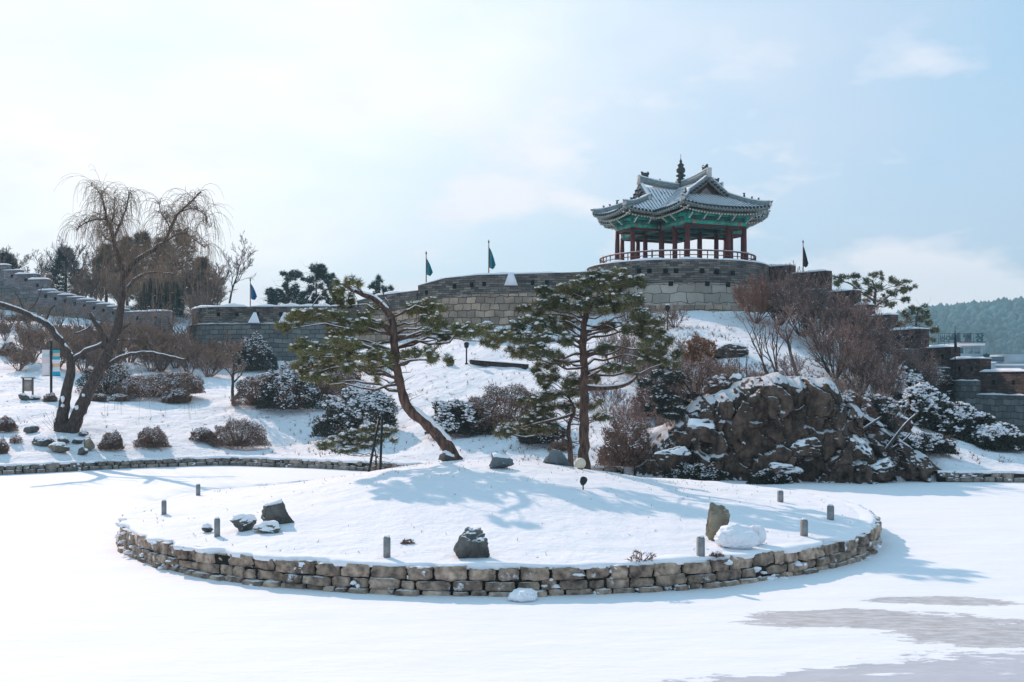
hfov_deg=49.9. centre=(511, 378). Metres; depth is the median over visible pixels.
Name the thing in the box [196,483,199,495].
marker post
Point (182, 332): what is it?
thicket bush
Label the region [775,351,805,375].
brush
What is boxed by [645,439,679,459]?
bare bush
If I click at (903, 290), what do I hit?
pine
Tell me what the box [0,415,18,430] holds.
shrub
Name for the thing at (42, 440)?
boulder
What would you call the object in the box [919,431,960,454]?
shrub
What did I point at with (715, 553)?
dry plant
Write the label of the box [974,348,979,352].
window
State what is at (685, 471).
shrub
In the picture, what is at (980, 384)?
rampart
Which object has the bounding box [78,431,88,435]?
boulder
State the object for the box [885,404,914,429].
brush
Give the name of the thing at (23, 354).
thicket bush
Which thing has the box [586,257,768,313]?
bastion
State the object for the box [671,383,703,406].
brush
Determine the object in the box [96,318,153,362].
thicket bush
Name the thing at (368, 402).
shrub
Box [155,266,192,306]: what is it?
brown tree
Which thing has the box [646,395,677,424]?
brush
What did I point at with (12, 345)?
shrub
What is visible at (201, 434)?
shrub
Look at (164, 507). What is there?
marker post
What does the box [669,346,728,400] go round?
bare bush
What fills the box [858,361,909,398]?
bare bush
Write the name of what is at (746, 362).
bare tree
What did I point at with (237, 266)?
bare tree
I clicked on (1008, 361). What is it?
building
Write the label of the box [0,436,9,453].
shrub
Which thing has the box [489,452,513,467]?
boulder
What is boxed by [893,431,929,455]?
shrub
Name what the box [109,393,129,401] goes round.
hedge
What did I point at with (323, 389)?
shrub
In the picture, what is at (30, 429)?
boulder
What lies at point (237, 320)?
rampart
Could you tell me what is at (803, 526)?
marker post
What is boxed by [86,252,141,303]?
bare tree
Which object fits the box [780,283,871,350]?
bare bush
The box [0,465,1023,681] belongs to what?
pond ice
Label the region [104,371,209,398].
shrub
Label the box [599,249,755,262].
railing
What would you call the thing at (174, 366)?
thicket bush
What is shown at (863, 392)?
brush
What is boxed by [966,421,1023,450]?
evergreen shrub
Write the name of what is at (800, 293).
bare bush
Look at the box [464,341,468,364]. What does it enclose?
path lamp
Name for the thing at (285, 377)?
shrub
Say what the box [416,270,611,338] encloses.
rampart
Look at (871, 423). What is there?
fallen trunk
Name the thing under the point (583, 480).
floodlight
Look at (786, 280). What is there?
bare bush
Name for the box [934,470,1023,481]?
stone kerbing
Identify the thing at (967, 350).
window
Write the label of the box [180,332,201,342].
thicket bush
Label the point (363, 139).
sky
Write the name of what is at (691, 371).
shrub
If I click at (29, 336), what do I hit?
thicket bush
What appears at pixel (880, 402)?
shrub
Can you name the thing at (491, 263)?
flag
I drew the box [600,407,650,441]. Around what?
bare bush
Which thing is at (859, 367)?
bare tree
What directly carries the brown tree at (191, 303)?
on the ground at (129, 420)
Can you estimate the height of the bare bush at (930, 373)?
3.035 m
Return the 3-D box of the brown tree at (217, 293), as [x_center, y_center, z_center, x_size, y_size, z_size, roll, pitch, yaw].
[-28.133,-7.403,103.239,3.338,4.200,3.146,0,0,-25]
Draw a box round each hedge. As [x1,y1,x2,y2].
[91,394,109,401]
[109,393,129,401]
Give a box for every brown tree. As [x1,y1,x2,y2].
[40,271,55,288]
[67,285,85,296]
[69,267,106,297]
[83,263,116,300]
[106,273,132,302]
[126,276,153,301]
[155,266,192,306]
[177,289,208,314]
[184,260,237,305]
[195,277,227,305]
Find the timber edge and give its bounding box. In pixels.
[470,359,528,369]
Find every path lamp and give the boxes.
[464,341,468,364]
[665,304,669,329]
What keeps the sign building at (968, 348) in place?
on the ground at (129, 420)
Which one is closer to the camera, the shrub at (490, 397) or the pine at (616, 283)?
the pine at (616, 283)
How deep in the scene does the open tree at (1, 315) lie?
88.35 m
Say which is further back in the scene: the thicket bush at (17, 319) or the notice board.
the thicket bush at (17, 319)
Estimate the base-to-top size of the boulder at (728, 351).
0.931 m
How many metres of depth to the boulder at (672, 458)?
43.36 m
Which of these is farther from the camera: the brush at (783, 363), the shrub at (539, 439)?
the shrub at (539, 439)
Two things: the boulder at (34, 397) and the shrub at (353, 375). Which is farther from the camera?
the shrub at (353, 375)
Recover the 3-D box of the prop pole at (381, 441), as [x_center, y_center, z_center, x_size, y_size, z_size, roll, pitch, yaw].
[-3.850,1.920,32.408,0.110,1.803,0.494,0,0,0]
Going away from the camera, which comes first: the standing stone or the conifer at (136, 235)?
the standing stone
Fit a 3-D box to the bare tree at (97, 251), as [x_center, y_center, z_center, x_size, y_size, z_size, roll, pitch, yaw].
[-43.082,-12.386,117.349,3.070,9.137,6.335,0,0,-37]
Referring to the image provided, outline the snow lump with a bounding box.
[508,588,537,601]
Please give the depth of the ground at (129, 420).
57.92 m
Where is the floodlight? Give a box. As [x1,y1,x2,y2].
[580,476,586,489]
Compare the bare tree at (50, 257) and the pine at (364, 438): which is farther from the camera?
the bare tree at (50, 257)
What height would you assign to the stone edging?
0.692 m
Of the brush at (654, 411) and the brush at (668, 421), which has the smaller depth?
the brush at (668, 421)
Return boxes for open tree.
[0,297,24,332]
[6,296,52,329]
[31,296,74,326]
[63,297,117,334]
[102,305,154,333]
[140,306,189,334]
[146,300,200,340]
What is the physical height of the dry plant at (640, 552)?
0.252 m
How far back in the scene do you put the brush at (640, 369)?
55.05 m
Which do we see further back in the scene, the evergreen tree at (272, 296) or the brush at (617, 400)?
the evergreen tree at (272, 296)
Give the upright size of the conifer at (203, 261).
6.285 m
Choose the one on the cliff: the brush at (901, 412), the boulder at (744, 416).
the boulder at (744, 416)
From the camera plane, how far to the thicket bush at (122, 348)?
73.50 m
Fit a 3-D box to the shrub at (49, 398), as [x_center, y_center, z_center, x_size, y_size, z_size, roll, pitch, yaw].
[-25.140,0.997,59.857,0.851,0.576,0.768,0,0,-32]
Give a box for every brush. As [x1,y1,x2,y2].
[589,382,626,410]
[603,334,637,358]
[612,396,650,421]
[627,359,664,386]
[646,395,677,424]
[662,404,681,425]
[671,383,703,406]
[674,333,700,357]
[690,376,703,395]
[710,361,742,376]
[737,363,764,377]
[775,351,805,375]
[832,368,867,393]
[860,386,893,395]
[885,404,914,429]
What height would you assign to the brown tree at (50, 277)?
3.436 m
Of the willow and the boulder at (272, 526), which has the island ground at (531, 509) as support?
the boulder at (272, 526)
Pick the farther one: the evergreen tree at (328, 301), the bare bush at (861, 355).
the evergreen tree at (328, 301)
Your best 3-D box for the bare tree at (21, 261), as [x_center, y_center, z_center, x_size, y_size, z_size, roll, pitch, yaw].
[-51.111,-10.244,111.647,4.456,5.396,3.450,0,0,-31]
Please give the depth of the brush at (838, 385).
46.32 m
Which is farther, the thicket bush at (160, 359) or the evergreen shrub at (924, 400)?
the thicket bush at (160, 359)
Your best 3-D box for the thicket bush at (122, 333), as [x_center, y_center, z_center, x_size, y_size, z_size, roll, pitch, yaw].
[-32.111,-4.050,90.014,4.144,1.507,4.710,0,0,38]
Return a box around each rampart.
[0,263,172,331]
[188,303,356,360]
[355,290,417,349]
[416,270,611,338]
[768,264,1023,432]
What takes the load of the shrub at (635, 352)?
on the ground at (129, 420)
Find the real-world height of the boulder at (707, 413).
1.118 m
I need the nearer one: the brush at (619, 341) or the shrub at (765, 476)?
the shrub at (765, 476)
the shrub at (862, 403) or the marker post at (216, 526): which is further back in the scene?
the shrub at (862, 403)
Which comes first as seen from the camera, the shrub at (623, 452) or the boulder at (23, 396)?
the shrub at (623, 452)
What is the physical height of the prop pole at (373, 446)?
1.780 m
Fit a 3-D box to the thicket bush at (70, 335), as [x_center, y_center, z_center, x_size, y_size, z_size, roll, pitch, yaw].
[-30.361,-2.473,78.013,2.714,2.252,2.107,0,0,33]
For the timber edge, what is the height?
0.621 m
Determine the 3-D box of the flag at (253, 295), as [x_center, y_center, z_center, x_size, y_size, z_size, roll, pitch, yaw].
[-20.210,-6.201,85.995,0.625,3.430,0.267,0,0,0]
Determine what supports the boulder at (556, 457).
on the island ground at (531, 509)
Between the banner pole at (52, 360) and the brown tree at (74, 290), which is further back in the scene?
the brown tree at (74, 290)
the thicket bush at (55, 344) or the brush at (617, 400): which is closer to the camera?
the brush at (617, 400)
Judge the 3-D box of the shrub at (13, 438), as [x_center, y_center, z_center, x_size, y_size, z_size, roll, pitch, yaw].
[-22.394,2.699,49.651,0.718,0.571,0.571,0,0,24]
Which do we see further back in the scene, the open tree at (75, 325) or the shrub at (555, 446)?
the open tree at (75, 325)
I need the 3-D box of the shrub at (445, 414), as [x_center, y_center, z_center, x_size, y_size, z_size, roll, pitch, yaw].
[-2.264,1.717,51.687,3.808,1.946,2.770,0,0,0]
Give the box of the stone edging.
[115,477,881,596]
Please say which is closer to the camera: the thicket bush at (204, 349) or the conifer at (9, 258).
the thicket bush at (204, 349)
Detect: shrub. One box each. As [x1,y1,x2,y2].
[0,340,17,355]
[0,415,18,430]
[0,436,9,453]
[9,433,23,443]
[42,392,57,401]
[75,361,138,394]
[97,429,124,449]
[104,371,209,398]
[133,425,171,447]
[161,387,192,402]
[188,426,216,441]
[206,415,271,446]
[230,373,278,406]
[233,330,278,370]
[254,361,324,410]
[293,359,348,394]
[309,381,399,438]
[339,363,362,382]
[424,395,496,435]
[454,383,554,428]
[516,417,565,444]
[546,437,574,451]
[594,411,655,467]
[618,336,670,374]
[628,371,679,416]
[659,359,705,392]
[660,462,732,480]
[680,331,717,365]
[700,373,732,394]
[745,468,793,484]
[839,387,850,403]
[846,386,879,417]
[859,388,904,425]
[884,364,923,401]
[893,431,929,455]
[895,381,955,428]
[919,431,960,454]
[920,357,955,401]
[924,401,997,440]
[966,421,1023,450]
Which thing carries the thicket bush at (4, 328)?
on the ground at (129, 420)
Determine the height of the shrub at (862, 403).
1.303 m
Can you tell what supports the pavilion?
on the bastion
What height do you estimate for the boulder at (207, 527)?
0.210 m
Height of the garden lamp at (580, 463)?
0.373 m
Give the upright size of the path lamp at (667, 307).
1.718 m
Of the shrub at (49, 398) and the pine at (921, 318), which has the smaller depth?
the shrub at (49, 398)
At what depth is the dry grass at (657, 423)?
54.80 m
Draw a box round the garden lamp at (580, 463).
[575,458,585,469]
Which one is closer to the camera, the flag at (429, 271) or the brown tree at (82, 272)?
the flag at (429, 271)
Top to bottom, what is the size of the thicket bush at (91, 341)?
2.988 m
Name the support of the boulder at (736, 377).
on the cliff
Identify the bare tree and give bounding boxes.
[0,252,32,268]
[3,244,52,274]
[44,234,70,285]
[59,242,100,291]
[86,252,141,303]
[88,228,119,300]
[185,262,234,299]
[217,330,246,402]
[220,231,257,303]
[731,303,786,374]
[736,348,748,377]
[770,300,800,375]
[831,342,861,384]
[838,340,872,394]
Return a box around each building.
[929,333,985,356]
[985,354,1023,368]
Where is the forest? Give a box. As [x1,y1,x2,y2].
[894,296,1023,356]
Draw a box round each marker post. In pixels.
[161,499,166,514]
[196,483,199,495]
[214,517,219,536]
[383,535,390,557]
[696,535,704,556]
[777,489,783,501]
[800,518,807,536]
[827,504,833,519]
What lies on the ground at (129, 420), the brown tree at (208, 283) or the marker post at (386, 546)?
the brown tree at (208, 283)
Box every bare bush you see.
[594,331,633,372]
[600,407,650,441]
[616,293,658,326]
[633,311,672,345]
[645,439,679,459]
[655,302,689,327]
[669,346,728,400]
[702,352,745,375]
[731,273,787,323]
[750,260,818,325]
[757,268,835,336]
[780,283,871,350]
[789,317,867,376]
[802,290,889,357]
[823,335,896,388]
[828,305,913,376]
[849,329,936,378]
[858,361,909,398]
[882,348,945,387]
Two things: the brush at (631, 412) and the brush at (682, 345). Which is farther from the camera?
the brush at (682, 345)
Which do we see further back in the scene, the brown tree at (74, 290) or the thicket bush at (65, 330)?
the brown tree at (74, 290)
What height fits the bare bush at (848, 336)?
3.229 m
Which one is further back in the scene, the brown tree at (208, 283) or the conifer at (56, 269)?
the conifer at (56, 269)
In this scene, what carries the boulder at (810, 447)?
on the cliff
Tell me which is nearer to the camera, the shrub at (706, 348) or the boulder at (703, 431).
the boulder at (703, 431)
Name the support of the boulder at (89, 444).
on the ground at (129, 420)
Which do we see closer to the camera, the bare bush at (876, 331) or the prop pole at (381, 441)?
the prop pole at (381, 441)
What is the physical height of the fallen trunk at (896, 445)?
0.728 m
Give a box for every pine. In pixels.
[272,275,517,459]
[315,421,399,470]
[489,360,612,466]
[496,265,683,469]
[637,364,699,422]
[832,270,918,312]
[898,301,942,341]
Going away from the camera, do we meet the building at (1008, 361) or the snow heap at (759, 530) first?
the snow heap at (759, 530)
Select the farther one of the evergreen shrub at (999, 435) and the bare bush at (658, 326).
the bare bush at (658, 326)
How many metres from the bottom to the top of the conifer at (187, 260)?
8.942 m
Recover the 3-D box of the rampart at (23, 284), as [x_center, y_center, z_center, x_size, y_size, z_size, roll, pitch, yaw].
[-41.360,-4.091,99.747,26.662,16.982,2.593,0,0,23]
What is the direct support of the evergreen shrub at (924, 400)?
on the ground at (129, 420)
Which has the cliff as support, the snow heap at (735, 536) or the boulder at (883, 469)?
the boulder at (883, 469)
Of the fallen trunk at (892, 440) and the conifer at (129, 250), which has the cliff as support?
the fallen trunk at (892, 440)
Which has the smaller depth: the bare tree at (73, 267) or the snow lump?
the snow lump
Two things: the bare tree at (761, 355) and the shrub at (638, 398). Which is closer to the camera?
the bare tree at (761, 355)
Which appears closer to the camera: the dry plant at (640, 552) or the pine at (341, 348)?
the dry plant at (640, 552)
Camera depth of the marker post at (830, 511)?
26.25 m
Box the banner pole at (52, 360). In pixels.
[41,341,60,393]
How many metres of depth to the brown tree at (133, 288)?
102.00 m
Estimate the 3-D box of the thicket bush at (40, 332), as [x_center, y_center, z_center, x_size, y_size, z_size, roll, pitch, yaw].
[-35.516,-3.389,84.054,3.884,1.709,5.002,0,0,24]
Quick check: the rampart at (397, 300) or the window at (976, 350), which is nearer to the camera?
the rampart at (397, 300)
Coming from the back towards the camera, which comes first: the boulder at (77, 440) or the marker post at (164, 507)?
the boulder at (77, 440)
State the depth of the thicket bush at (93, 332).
79.20 m
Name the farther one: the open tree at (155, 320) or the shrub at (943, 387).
the open tree at (155, 320)
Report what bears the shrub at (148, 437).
on the ground at (129, 420)
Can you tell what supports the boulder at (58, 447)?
on the ground at (129, 420)
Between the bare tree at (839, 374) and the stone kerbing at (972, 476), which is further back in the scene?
the bare tree at (839, 374)
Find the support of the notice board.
on the ground at (129, 420)
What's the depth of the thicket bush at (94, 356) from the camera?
71.21 m
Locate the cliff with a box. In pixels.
[633,372,942,483]
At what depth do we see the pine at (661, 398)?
46.13 m
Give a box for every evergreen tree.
[262,286,280,304]
[263,269,308,304]
[299,262,337,303]
[318,279,339,305]
[367,274,394,294]
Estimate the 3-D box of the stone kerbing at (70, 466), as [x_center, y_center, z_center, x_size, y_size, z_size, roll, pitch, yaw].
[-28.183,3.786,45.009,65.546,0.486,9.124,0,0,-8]
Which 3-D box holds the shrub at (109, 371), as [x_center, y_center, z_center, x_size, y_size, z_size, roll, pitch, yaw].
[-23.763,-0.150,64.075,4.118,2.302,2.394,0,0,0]
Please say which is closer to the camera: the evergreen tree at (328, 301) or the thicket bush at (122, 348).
the thicket bush at (122, 348)
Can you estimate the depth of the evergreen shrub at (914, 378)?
56.35 m
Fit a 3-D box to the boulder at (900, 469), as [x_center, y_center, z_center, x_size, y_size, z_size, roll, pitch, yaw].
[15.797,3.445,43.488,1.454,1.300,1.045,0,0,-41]
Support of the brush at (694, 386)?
on the ground at (129, 420)
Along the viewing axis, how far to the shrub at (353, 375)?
65.21 m
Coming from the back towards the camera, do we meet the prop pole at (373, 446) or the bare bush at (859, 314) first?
the bare bush at (859, 314)
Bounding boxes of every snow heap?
[714,523,759,548]
[750,525,766,545]
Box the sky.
[0,0,1023,312]
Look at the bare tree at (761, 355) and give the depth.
47.38 m
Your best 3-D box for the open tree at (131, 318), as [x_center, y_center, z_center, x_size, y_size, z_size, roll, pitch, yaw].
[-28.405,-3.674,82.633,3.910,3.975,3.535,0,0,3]
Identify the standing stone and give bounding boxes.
[706,502,729,540]
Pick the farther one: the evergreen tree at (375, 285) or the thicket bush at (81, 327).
the evergreen tree at (375, 285)
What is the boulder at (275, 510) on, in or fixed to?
on the island ground at (531, 509)
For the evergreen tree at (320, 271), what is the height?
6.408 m
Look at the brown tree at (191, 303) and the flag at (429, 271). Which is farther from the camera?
the brown tree at (191, 303)
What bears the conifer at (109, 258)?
on the ground at (129, 420)
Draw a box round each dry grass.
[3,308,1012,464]
[143,460,850,557]
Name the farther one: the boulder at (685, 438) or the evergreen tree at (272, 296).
the evergreen tree at (272, 296)
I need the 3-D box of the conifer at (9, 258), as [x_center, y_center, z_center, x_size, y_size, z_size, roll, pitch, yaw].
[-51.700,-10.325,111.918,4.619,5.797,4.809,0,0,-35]
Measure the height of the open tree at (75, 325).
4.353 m
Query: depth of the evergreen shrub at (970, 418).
48.87 m
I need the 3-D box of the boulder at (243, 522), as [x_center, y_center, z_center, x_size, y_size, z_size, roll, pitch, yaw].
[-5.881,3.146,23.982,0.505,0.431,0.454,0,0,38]
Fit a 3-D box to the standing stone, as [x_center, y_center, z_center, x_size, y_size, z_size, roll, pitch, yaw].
[4.283,3.024,22.858,0.489,0.922,0.209,0,0,-12]
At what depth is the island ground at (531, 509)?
25.38 m
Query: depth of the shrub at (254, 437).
53.45 m
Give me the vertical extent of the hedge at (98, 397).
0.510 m
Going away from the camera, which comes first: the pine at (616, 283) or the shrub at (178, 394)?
the pine at (616, 283)
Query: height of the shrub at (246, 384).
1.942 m
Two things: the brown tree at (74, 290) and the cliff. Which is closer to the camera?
the cliff
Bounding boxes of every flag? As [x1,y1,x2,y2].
[250,278,256,305]
[425,252,432,281]
[488,240,495,272]
[802,241,807,270]
[954,331,956,371]
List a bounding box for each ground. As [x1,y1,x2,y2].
[0,305,1023,475]
[133,460,861,562]
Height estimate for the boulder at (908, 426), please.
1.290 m
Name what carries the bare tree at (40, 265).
on the ground at (129, 420)
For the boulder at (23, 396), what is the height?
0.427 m
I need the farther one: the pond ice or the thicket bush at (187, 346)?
the thicket bush at (187, 346)
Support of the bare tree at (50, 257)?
on the ground at (129, 420)
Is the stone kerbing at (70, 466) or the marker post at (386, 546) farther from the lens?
the stone kerbing at (70, 466)
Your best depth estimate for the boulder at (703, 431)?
43.76 m
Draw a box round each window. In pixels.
[965,348,972,352]
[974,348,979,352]
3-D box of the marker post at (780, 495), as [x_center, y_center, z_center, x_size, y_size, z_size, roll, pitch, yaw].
[7.133,3.167,29.248,0.128,0.455,0.122,0,0,-17]
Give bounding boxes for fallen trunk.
[862,416,881,431]
[885,412,917,452]
[891,432,912,449]
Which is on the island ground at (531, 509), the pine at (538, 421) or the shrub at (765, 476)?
the pine at (538, 421)
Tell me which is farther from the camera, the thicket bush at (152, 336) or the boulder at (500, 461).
the thicket bush at (152, 336)
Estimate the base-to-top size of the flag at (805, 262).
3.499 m
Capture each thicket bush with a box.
[0,313,45,324]
[0,319,14,340]
[1,346,38,370]
[13,320,50,359]
[13,323,72,344]
[34,336,78,367]
[43,322,85,334]
[46,322,77,348]
[58,328,100,371]
[67,329,104,358]
[78,322,107,338]
[80,347,120,367]
[85,324,138,367]
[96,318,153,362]
[102,321,153,333]
[127,339,175,371]
[133,320,191,371]
[155,328,190,342]
[158,329,198,368]
[170,335,201,372]
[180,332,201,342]
[188,343,235,376]
[193,342,215,367]
[197,336,249,364]
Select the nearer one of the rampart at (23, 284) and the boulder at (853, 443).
the boulder at (853, 443)
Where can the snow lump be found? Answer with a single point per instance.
(523, 595)
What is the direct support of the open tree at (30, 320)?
on the ground at (129, 420)
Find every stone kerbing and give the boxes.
[0,456,623,474]
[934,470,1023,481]
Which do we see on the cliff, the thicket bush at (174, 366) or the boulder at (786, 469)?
the boulder at (786, 469)
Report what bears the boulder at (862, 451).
on the cliff
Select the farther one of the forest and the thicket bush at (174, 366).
the forest
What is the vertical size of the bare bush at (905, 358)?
3.466 m
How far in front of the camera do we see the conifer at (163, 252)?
109.39 m
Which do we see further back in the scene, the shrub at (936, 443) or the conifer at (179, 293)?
the conifer at (179, 293)
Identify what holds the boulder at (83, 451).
on the ground at (129, 420)
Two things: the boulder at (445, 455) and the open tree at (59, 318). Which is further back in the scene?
the open tree at (59, 318)
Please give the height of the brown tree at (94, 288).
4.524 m
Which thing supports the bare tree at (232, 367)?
on the ground at (129, 420)
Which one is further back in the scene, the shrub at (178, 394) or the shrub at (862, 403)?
the shrub at (178, 394)
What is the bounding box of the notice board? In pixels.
[21,377,34,394]
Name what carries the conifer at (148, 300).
on the ground at (129, 420)
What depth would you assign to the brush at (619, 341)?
59.94 m
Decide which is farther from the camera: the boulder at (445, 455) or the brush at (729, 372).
the brush at (729, 372)
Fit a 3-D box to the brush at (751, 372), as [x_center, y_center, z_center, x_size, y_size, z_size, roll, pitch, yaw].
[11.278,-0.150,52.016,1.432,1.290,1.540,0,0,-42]
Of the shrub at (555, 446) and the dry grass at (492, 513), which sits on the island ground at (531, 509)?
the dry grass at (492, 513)
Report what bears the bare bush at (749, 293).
on the ground at (129, 420)
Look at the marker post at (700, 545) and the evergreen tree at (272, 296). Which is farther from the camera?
the evergreen tree at (272, 296)
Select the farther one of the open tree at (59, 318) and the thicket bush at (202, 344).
the open tree at (59, 318)
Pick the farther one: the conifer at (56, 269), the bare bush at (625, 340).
the conifer at (56, 269)
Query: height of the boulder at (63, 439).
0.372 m
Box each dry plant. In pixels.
[400,538,414,543]
[626,550,656,561]
[708,551,725,557]
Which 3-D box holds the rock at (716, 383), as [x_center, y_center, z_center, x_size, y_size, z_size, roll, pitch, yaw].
[8.611,0.168,45.473,1.732,1.050,1.388,0,0,0]
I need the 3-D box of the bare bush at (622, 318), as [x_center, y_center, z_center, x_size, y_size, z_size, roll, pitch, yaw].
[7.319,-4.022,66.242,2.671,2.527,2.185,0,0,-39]
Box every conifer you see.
[0,250,18,268]
[44,244,87,295]
[80,242,124,301]
[110,234,144,304]
[121,229,161,300]
[128,276,182,317]
[137,235,185,286]
[146,280,187,317]
[157,230,209,312]
[184,254,227,305]
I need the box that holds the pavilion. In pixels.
[590,158,772,259]
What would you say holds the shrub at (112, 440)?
on the ground at (129, 420)
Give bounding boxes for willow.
[0,164,232,433]
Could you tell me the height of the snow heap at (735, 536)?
0.543 m
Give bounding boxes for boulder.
[18,393,28,400]
[23,425,39,433]
[29,395,41,399]
[32,435,55,446]
[48,442,69,452]
[57,436,69,442]
[71,437,83,442]
[77,447,88,454]
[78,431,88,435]
[83,437,94,450]
[201,523,213,531]
[230,513,256,531]
[253,520,280,532]
[261,498,293,523]
[438,450,455,461]
[453,526,489,557]
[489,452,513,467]
[543,449,569,465]
[652,446,691,468]
[681,432,692,447]
[685,418,717,444]
[698,406,714,421]
[714,342,748,358]
[728,373,741,383]
[731,401,755,444]
[767,462,803,474]
[790,437,823,456]
[836,438,857,450]
[852,434,876,464]
[870,457,894,481]
[885,412,913,432]
[895,459,919,480]
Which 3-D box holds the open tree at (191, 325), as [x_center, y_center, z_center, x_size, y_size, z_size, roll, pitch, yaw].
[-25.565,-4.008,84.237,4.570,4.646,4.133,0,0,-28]
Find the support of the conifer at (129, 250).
on the ground at (129, 420)
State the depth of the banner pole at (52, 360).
62.22 m
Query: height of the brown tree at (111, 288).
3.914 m
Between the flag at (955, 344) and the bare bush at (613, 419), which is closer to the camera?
the bare bush at (613, 419)
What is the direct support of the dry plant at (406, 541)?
on the island ground at (531, 509)
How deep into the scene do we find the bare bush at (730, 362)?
46.86 m
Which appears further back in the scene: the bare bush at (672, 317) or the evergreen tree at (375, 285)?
the evergreen tree at (375, 285)
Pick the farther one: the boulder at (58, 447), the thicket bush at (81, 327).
the thicket bush at (81, 327)
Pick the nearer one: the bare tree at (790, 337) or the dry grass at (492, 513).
the dry grass at (492, 513)
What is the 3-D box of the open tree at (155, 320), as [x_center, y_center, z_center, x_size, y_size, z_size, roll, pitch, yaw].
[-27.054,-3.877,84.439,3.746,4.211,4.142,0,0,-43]
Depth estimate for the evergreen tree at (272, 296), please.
98.86 m
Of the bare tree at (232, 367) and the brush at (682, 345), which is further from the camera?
the bare tree at (232, 367)
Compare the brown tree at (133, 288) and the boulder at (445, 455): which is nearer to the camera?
the boulder at (445, 455)
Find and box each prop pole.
[368,416,380,471]
[379,413,383,469]
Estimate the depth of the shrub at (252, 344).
76.77 m
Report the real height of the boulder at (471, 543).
0.650 m
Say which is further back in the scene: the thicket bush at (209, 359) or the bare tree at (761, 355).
the thicket bush at (209, 359)
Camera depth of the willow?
51.72 m

